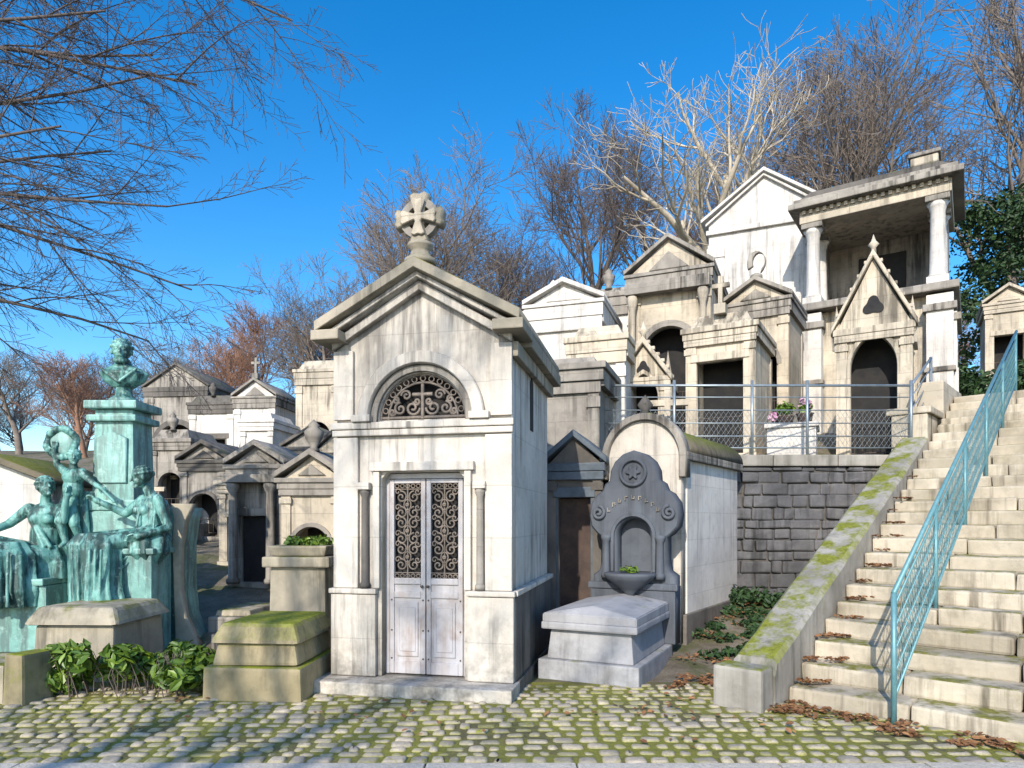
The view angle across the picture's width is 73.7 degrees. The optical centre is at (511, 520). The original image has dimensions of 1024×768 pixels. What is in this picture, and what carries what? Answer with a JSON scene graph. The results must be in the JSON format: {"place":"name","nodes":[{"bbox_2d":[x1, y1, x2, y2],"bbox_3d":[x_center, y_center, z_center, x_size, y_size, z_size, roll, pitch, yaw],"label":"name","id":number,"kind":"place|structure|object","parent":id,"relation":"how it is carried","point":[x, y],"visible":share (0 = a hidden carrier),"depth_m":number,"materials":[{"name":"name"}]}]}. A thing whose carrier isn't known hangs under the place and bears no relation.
{"place":"outdoors","nodes":[
{"label":"outdoors","id":0,"kind":"place"},
{"bbox_2d":[0,682,1023,764],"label":"cobbled path","id":1,"kind":"structure","parent":0,"point":[84,727],"depth_m":5.14,"materials":[{"name":"grey stone"}]},
{"bbox_2d":[42,638,215,698],"bbox_3d":[-3.534,1.346,6.287,1.683,0.530,0.763,0,0,0],"label":"laurel shrub","id":2,"kind":"object","parent":1,"relation":"on","point":[175,666],"visible":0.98,"depth_m":6.18,"materials":[{"name":"green plant"}]},
{"bbox_2d":[203,611,330,701],"bbox_3d":[-2.262,1.286,6.566,0.915,0.738,1.109,0,0,4],"label":"mossy stone grave","id":3,"kind":"object","parent":1,"relation":"on","point":[273,656],"visible":0.81,"depth_m":6.09,"materials":[{"name":"beige stone"}]},
{"bbox_2d":[310,192,560,704],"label":"stone mausoleum","id":4,"kind":"structure","parent":1,"relation":"on","point":[445,382],"depth_m":6.45,"materials":[{"name":"stone"}]},
{"bbox_2d":[530,378,532,431],"bbox_3d":[0.209,-1.240,7.258,0.010,0.580,0.160,0,0,12],"label":"side window","id":5,"kind":"structure","parent":4,"relation":"in","point":[531,381],"depth_m":7.22,"materials":[{"name":"grey glass"}]},
{"bbox_2d":[113,475,1023,755],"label":"leaf litter","id":6,"kind":"object","parent":1,"relation":"on","point":[793,705],"visible":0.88,"depth_m":5.56,"materials":[{"name":"brown plant"}]},
{"bbox_2d":[0,374,1023,767],"bbox_3d":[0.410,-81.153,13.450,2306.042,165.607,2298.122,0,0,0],"label":"ground","id":7,"kind":"structure","parent":0,"point":[216,592],"depth_m":10.07,"materials":[{"name":"soil"}]},
{"bbox_2d":[0,649,52,705],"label":"stone kerb block","id":8,"kind":"structure","parent":7,"relation":"on","point":[23,674],"depth_m":5.93,"materials":[{"name":"beige stone"}]},
{"bbox_2d":[0,341,80,453],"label":"bare tree","id":9,"kind":"object","parent":7,"relation":"on","point":[15,388],"visible":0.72,"depth_m":42.93,"materials":[{"name":"brown plant"}]},
{"bbox_2d":[0,454,92,540],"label":"moss roof tomb","id":10,"kind":"object","parent":7,"relation":"on","point":[18,477],"visible":0.13,"depth_m":8.32,"materials":[{"name":"stone"}]},
{"bbox_2d":[4,349,115,457],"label":"red twig tree","id":11,"kind":"object","parent":7,"relation":"on","point":[77,405],"visible":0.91,"depth_m":38.91,"materials":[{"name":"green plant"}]},
{"bbox_2d":[25,598,168,681],"bbox_3d":[-4.336,1.255,7.226,0.935,0.797,1.026,0,0,2],"label":"stone grave box","id":12,"kind":"object","parent":7,"relation":"on","point":[99,625],"visible":0.68,"depth_m":6.79,"materials":[{"name":"stone"}]},
{"bbox_2d":[51,351,150,431],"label":"bare tree","id":13,"kind":"object","parent":7,"relation":"on","point":[112,389],"visible":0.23,"depth_m":44.94,"materials":[{"name":"brown plant"}]},
{"bbox_2d":[0,337,206,657],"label":"bronze monument","id":14,"kind":"object","parent":7,"relation":"on","point":[122,530],"visible":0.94,"depth_m":7.99,"materials":[{"name":"metal"}]},
{"bbox_2d":[154,487,165,490],"bbox_3d":[-8.200,-0.386,15.500,0.660,1.400,0.293,0,0,2],"label":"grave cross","id":15,"kind":"object","parent":7,"relation":"on","point":[159,488],"visible":0.1,"depth_m":15.44,"materials":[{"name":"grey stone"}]},
{"bbox_2d":[121,324,223,400],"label":"bare tree","id":16,"kind":"object","parent":7,"relation":"on","point":[167,360],"visible":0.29,"depth_m":40.57,"materials":[{"name":"brown plant"}]},
{"bbox_2d":[169,475,177,506],"bbox_3d":[-9.000,-0.796,17.800,0.660,1.400,0.293,0,0,-3],"label":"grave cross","id":17,"kind":"object","parent":7,"relation":"on","point":[173,476],"visible":0.12,"depth_m":17.76,"materials":[{"name":"grey stone"}]},
{"bbox_2d":[152,413,217,504],"bbox_3d":[-8.522,-1.254,17.946,1.200,2.980,1.700,0,0,6],"label":"grey tomb","id":18,"kind":"object","parent":7,"relation":"on","point":[170,444],"visible":0.34,"depth_m":17.23,"materials":[{"name":"stone"}]},
{"bbox_2d":[141,362,234,437],"bbox_3d":[-12.146,-3.439,26.467,2.600,4.694,3.150,0,0,6],"label":"slate roof tomb","id":19,"kind":"object","parent":7,"relation":"on","point":[157,391],"visible":0.28,"depth_m":25.01,"materials":[{"name":"grey stone"}]},
{"bbox_2d":[0,0,382,415],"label":"overhanging tree","id":20,"kind":"object","parent":7,"relation":"on","point":[35,53],"visible":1,"depth_m":8.62,"materials":[{"name":"brown plant"}]},
{"bbox_2d":[197,509,212,540],"bbox_3d":[-7.058,0.061,14.466,0.846,0.762,1.680,0,0,1],"label":"headstone","id":21,"kind":"object","parent":7,"relation":"on","point":[205,526],"visible":0.23,"depth_m":14.90,"materials":[{"name":"stone"}]},
{"bbox_2d":[174,439,238,540],"bbox_3d":[-6.529,-0.526,15.271,1.200,2.414,1.550,0,0,6],"label":"grey tomb","id":22,"kind":"object","parent":7,"relation":"on","point":[199,464],"visible":0.41,"depth_m":14.60,"materials":[{"name":"stone"}]},
{"bbox_2d":[186,383,233,445],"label":"pale tomb","id":23,"kind":"object","parent":7,"relation":"on","point":[217,423],"visible":0.36,"depth_m":22.48,"materials":[{"name":"stone"}]},
{"bbox_2d":[211,633,218,649],"bbox_3d":[-3.148,1.391,8.397,0.600,0.300,1.000,0,0,6],"label":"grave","id":24,"kind":"object","parent":7,"relation":"on","point":[214,645],"visible":0.06,"depth_m":7.93,"materials":[{"name":"grey stone"}]},
{"bbox_2d":[213,480,228,564],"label":"beige tomb","id":25,"kind":"object","parent":7,"relation":"on","point":[223,493],"visible":0.23,"depth_m":12.39,"materials":[{"name":"stone"}]},
{"bbox_2d":[198,348,248,387],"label":"bare tree","id":26,"kind":"object","parent":7,"relation":"on","point":[218,367],"visible":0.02,"depth_m":47.97,"materials":[{"name":"brown plant"}]},
{"bbox_2d":[181,326,284,390],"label":"red twig tree","id":27,"kind":"object","parent":7,"relation":"on","point":[233,361],"visible":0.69,"depth_m":36.25,"materials":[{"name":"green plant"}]},
{"bbox_2d":[208,602,269,631],"bbox_3d":[-3.498,1.288,9.097,0.600,0.300,1.000,0,0,6],"label":"grave","id":28,"kind":"object","parent":7,"relation":"on","point":[218,619],"visible":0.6,"depth_m":8.68,"materials":[{"name":"grey stone"}]},
{"bbox_2d":[199,297,290,387],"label":"red twig tree","id":29,"kind":"object","parent":7,"relation":"on","point":[253,322],"visible":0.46,"depth_m":40.20,"materials":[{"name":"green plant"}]},
{"bbox_2d":[221,439,297,588],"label":"grey chapel","id":30,"kind":"structure","parent":7,"relation":"on","point":[254,510],"depth_m":10.76,"materials":[{"name":"stone"}]},
{"bbox_2d":[243,517,265,581],"bbox_3d":[-4.042,0.459,10.915,0.512,1.043,0.030,0,0,4],"label":"door panel","id":31,"kind":"structure","parent":30,"relation":"in","point":[254,528],"depth_m":10.90,"materials":[{"name":"black metal"}]},
{"bbox_2d":[231,357,295,447],"bbox_3d":[-7.998,-2.842,22.470,1.500,4.610,2.150,0,0,6],"label":"pale tomb","id":32,"kind":"object","parent":7,"relation":"on","point":[254,394],"visible":0.4,"depth_m":21.51,"materials":[{"name":"stone"}]},
{"bbox_2d":[236,413,299,463],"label":"pale tomb","id":33,"kind":"object","parent":7,"relation":"on","point":[272,428],"visible":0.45,"depth_m":19.01,"materials":[{"name":"stone"}]},
{"bbox_2d":[259,285,335,388],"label":"bare tree","id":34,"kind":"object","parent":7,"relation":"on","point":[293,318],"visible":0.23,"depth_m":41.59,"materials":[{"name":"brown plant"}]},
{"bbox_2d":[262,534,333,636],"bbox_3d":[-2.361,0.900,7.824,0.760,1.500,0.650,0,0,4],"label":"stone planter","id":35,"kind":"object","parent":7,"relation":"on","point":[302,574],"visible":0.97,"depth_m":7.57,"materials":[{"name":"stone"},{"name":"leaf"}]},
{"bbox_2d":[240,253,366,395],"bbox_3d":[-11.904,-8.946,39.519,7.408,11.909,6.470,0,0,-22],"label":"bare tree","id":36,"kind":"object","parent":7,"relation":"on","point":[308,342],"visible":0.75,"depth_m":38.35,"materials":[{"name":"brown plant"}]},
{"bbox_2d":[274,420,333,544],"bbox_3d":[-2.810,0.030,10.274,1.020,2.970,1.350,0,0,4],"label":"pediment tomb","id":37,"kind":"object","parent":7,"relation":"on","point":[304,480],"visible":0.39,"depth_m":9.69,"materials":[{"name":"stone"}]},
{"bbox_2d":[279,426,328,463],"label":"dark arch tomb","id":38,"kind":"object","parent":7,"relation":"on","point":[297,443],"visible":0.03,"depth_m":16.58,"materials":[{"name":"grey stone"}]},
{"bbox_2d":[292,360,336,430],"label":"pale tower tomb","id":39,"kind":"object","parent":7,"relation":"on","point":[314,385],"visible":0.24,"depth_m":20.50,"materials":[{"name":"stone"}]},
{"bbox_2d":[308,430,336,470],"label":"warm tomb","id":40,"kind":"object","parent":7,"relation":"on","point":[326,444],"visible":0.01,"depth_m":13.61,"materials":[{"name":"stone"}]},
{"bbox_2d":[289,192,499,349],"bbox_3d":[-6.489,-10.452,38.471,11.430,14.897,11.275,0,0,41],"label":"bare tree","id":41,"kind":"object","parent":7,"relation":"on","point":[371,257],"visible":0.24,"depth_m":36.21,"materials":[{"name":"brown plant"}]},
{"bbox_2d":[326,103,553,358],"bbox_3d":[-3.603,-10.153,30.678,10.121,15.494,8.839,0,0,33],"label":"bare tree","id":42,"kind":"object","parent":7,"relation":"on","point":[438,254],"visible":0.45,"depth_m":30.33,"materials":[{"name":"brown plant"}]},
{"bbox_2d":[0,292,979,450],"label":"distant trees","id":43,"kind":"object","parent":7,"relation":"on","point":[89,434],"visible":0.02,"depth_m":57.49,"materials":[{"name":"brown plant"}]},
{"bbox_2d":[433,188,595,309],"bbox_3d":[0.581,-10.317,37.769,9.242,14.166,10.118,0,0,18],"label":"bare tree","id":44,"kind":"object","parent":7,"relation":"on","point":[515,270],"visible":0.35,"depth_m":36.22,"materials":[{"name":"brown plant"}]},
{"bbox_2d":[476,240,581,310],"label":"bare tree","id":45,"kind":"object","parent":7,"relation":"on","point":[540,275],"visible":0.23,"depth_m":38.70,"materials":[{"name":"brown plant"}]},
{"bbox_2d":[522,277,622,359],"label":"pale chapel","id":46,"kind":"structure","parent":7,"relation":"on","point":[557,311],"depth_m":12.58,"materials":[{"name":"stone"}]},
{"bbox_2d":[547,429,608,609],"bbox_3d":[0.959,0.253,9.303,0.860,2.824,1.350,0,0,16],"label":"tomb","id":47,"kind":"object","parent":7,"relation":"on","point":[576,470],"visible":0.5,"depth_m":8.80,"materials":[{"name":"stone"}]},
{"bbox_2d":[560,498,590,606],"bbox_3d":[0.832,0.502,8.861,0.422,1.574,0.030,0,0,16],"label":"door panel","id":48,"kind":"structure","parent":47,"relation":"in","point":[575,522],"depth_m":8.85,"materials":[{"name":"metal"}]},
{"bbox_2d":[547,357,620,480],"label":"narrow chapel","id":49,"kind":"structure","parent":7,"relation":"on","point":[579,402],"depth_m":10.03,"materials":[{"name":"grey stone"}]},
{"bbox_2d":[605,427,610,440],"bbox_3d":[1.511,-0.750,10.694,0.029,1.380,0.448,0,0,18],"label":"side window frame","id":50,"kind":"structure","parent":49,"relation":"in","point":[606,428],"depth_m":10.48,"materials":[{"name":"grey stone"}]},
{"bbox_2d":[506,85,687,289],"bbox_3d":[3.120,-11.238,27.258,7.965,12.325,7.275,0,0,25],"label":"bare tree","id":51,"kind":"object","parent":7,"relation":"on","point":[553,179],"visible":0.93,"depth_m":26.68,"materials":[{"name":"brown plant"}]},
{"bbox_2d":[563,325,635,427],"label":"pale chapel","id":52,"kind":"structure","parent":7,"relation":"on","point":[613,346],"depth_m":11.23,"materials":[{"name":"stone"}]},
{"bbox_2d":[538,450,683,687],"bbox_3d":[1.137,0.414,7.446,1.130,2.471,1.680,0,0,26],"label":"fountain tomb","id":53,"kind":"object","parent":7,"relation":"on","point":[620,626],"visible":1,"depth_m":7.70,"materials":[{"name":"stone"}]},
{"bbox_2d":[600,269,627,331],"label":"pale chapel","id":54,"kind":"structure","parent":7,"relation":"on","point":[616,297],"depth_m":14.48,"materials":[{"name":"stone"}]},
{"bbox_2d":[630,321,678,420],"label":"gothic tomb","id":55,"kind":"object","parent":7,"relation":"on","point":[651,366],"visible":0.39,"depth_m":11.66,"materials":[{"name":"stone"}]},
{"bbox_2d":[569,116,743,286],"bbox_3d":[6.532,-11.522,31.278,7.427,10.755,7.326,0,0,-19],"label":"bare tree","id":56,"kind":"object","parent":7,"relation":"on","point":[644,248],"visible":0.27,"depth_m":30.70,"materials":[{"name":"plant"}]},
{"bbox_2d":[650,380,687,418],"bbox_3d":[2.550,-1.600,11.200,0.660,1.400,0.293,0,0,13],"label":"grave cross","id":57,"kind":"object","parent":7,"relation":"on","point":[666,403],"visible":0.38,"depth_m":11.15,"materials":[{"name":"grey stone"}]},
{"bbox_2d":[601,395,742,644],"bbox_3d":[2.284,0.040,9.442,1.140,3.220,2.440,0,0,34],"label":"barrel roof tomb","id":58,"kind":"object","parent":7,"relation":"on","point":[699,474],"visible":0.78,"depth_m":8.64,"materials":[{"name":"stone"}]},
{"bbox_2d":[623,232,727,432],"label":"pediment chapel","id":59,"kind":"structure","parent":7,"relation":"on","point":[670,280],"depth_m":13.31,"materials":[{"name":"stone"}]},
{"bbox_2d":[667,217,708,246],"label":"red twig tree","id":60,"kind":"object","parent":7,"relation":"on","point":[693,235],"visible":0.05,"depth_m":32.02,"materials":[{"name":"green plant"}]},
{"bbox_2d":[567,11,832,252],"bbox_3d":[6.634,-10.488,22.665,7.390,13.023,12.701,0,0,28],"label":"plane tree","id":61,"kind":"object","parent":7,"relation":"on","point":[679,226],"visible":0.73,"depth_m":21.68,"materials":[{"name":"beige plant"}]},
{"bbox_2d":[669,602,766,662],"bbox_3d":[2.660,1.358,8.499,1.980,0.401,3.128,0,0,0],"label":"leaf pile","id":62,"kind":"object","parent":7,"relation":"on","point":[718,661],"visible":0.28,"depth_m":8.11,"materials":[{"name":"brown plant"}]},
{"bbox_2d":[680,275,776,454],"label":"stone chapel","id":63,"kind":"structure","parent":7,"relation":"on","point":[722,345],"depth_m":12.20,"materials":[{"name":"stone"}]},
{"bbox_2d":[691,604,770,659],"bbox_3d":[2.865,1.318,8.863,1.589,0.561,2.973,0,0,0],"label":"ground ivy","id":64,"kind":"object","parent":7,"relation":"on","point":[753,619],"visible":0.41,"depth_m":8.54,"materials":[{"name":"green plant"}]},
{"bbox_2d":[728,584,784,607],"bbox_3d":[3.513,1.099,9.790,1.018,0.360,0.673,0,0,0],"label":"green shrub","id":65,"kind":"object","parent":7,"relation":"on","point":[742,596],"visible":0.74,"depth_m":9.68,"materials":[{"name":"green plant"}]},
{"bbox_2d":[701,166,815,303],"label":"gable mausoleum","id":66,"kind":"structure","parent":7,"relation":"on","point":[744,221],"depth_m":17.20,"materials":[{"name":"stone"}]},
{"bbox_2d":[723,251,807,422],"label":"arched chapel","id":67,"kind":"structure","parent":7,"relation":"on","point":[779,312],"depth_m":13.55,"materials":[{"name":"stone"}]},
{"bbox_2d":[673,58,882,241],"bbox_3d":[10.915,-11.502,29.270,8.036,11.797,8.146,0,0,42],"label":"bare tree","id":68,"kind":"object","parent":7,"relation":"on","point":[776,166],"visible":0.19,"depth_m":27.19,"materials":[{"name":"brown plant"}]},
{"bbox_2d":[764,398,819,454],"bbox_3d":[4.810,-1.499,11.708,0.840,1.158,0.980,0,0,25],"label":"flower grave","id":69,"kind":"object","parent":7,"relation":"on","point":[790,406],"visible":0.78,"depth_m":11.37,"materials":[{"name":"stone"}]},
{"bbox_2d":[737,468,875,589],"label":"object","id":70,"kind":"object","parent":7,"relation":"on","point":[789,539],"visible":0.07,"depth_m":10.44,"materials":[{"name":"stone"}]},
{"bbox_2d":[737,467,877,595],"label":"rubble blocks","id":71,"kind":"structure","parent":7,"relation":"on","point":[805,524],"depth_m":10.39,"materials":[{"name":"grey stone"}]},
{"bbox_2d":[740,455,887,467],"bbox_3d":[3.720,-0.912,10.530,5.140,0.175,0.380,0,0,0],"label":"coping","id":72,"kind":"object","parent":71,"relation":"on","point":[845,461],"visible":0.31,"depth_m":10.34,"materials":[{"name":"stone"}]},
{"bbox_2d":[605,357,931,454],"bbox_3d":[4.423,-1.915,10.681,6.205,1.870,1.135,0,0,-13],"label":"terrace fence","id":73,"kind":"object","parent":72,"relation":"on","point":[752,385],"visible":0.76,"depth_m":10.51,"materials":[{"name":"metal"}]},
{"bbox_2d":[718,1,970,191],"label":"bare tree","id":74,"kind":"object","parent":7,"relation":"on","point":[867,67],"visible":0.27,"depth_m":31.66,"materials":[{"name":"brown plant"}]},
{"bbox_2d":[714,380,1023,742],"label":"stone staircase","id":75,"kind":"structure","parent":7,"relation":"on","point":[966,665],"depth_m":6.62,"materials":[{"name":"stone"}]},
{"bbox_2d":[891,330,1017,724],"bbox_3d":[5.665,-0.716,8.318,0.044,4.872,8.031,0,0,42],"label":"stair handrail","id":76,"kind":"object","parent":75,"relation":"on","point":[964,485],"visible":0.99,"depth_m":6.84,"materials":[{"name":"metal"}]},
{"bbox_2d":[830,234,918,454],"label":"gothic chapel","id":77,"kind":"structure","parent":7,"relation":"on","point":[873,332],"depth_m":11.93,"materials":[{"name":"stone"}]},
{"bbox_2d":[788,147,964,433],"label":"temple mausoleum","id":78,"kind":"structure","parent":7,"relation":"on","point":[908,218],"depth_m":15.11,"materials":[{"name":"stone"}]},
{"bbox_2d":[742,0,1019,213],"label":"bare tree","id":79,"kind":"object","parent":7,"relation":"on","point":[854,161],"visible":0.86,"depth_m":23.88,"materials":[{"name":"brown plant"}]},
{"bbox_2d":[859,0,1023,285],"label":"bare tree","id":80,"kind":"object","parent":7,"relation":"on","point":[1004,25],"visible":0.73,"depth_m":24.41,"materials":[{"name":"brown plant"}]},
{"bbox_2d":[949,182,1023,361],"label":"evergreen tree","id":81,"kind":"object","parent":7,"relation":"on","point":[1003,263],"visible":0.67,"depth_m":23.80,"materials":[{"name":"green plant"}]},
{"bbox_2d":[958,354,1023,395],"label":"clipped hedge","id":82,"kind":"object","parent":7,"relation":"on","point":[972,382],"visible":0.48,"depth_m":15.46,"materials":[{"name":"green plant"}]},
{"bbox_2d":[976,282,1023,386],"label":"tomb","id":83,"kind":"object","parent":7,"relation":"on","point":[1000,318],"visible":0.64,"depth_m":18.14,"materials":[{"name":"stone"}]},
{"bbox_2d":[0,762,1023,767],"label":"pavement","id":84,"kind":"structure","parent":0,"point":[551,765],"depth_m":4.39,"materials":[{"name":"stone"}]},
{"bbox_2d":[0,0,1023,450],"label":"sky","id":85,"kind":"structure","parent":0,"point":[495,59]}
]}

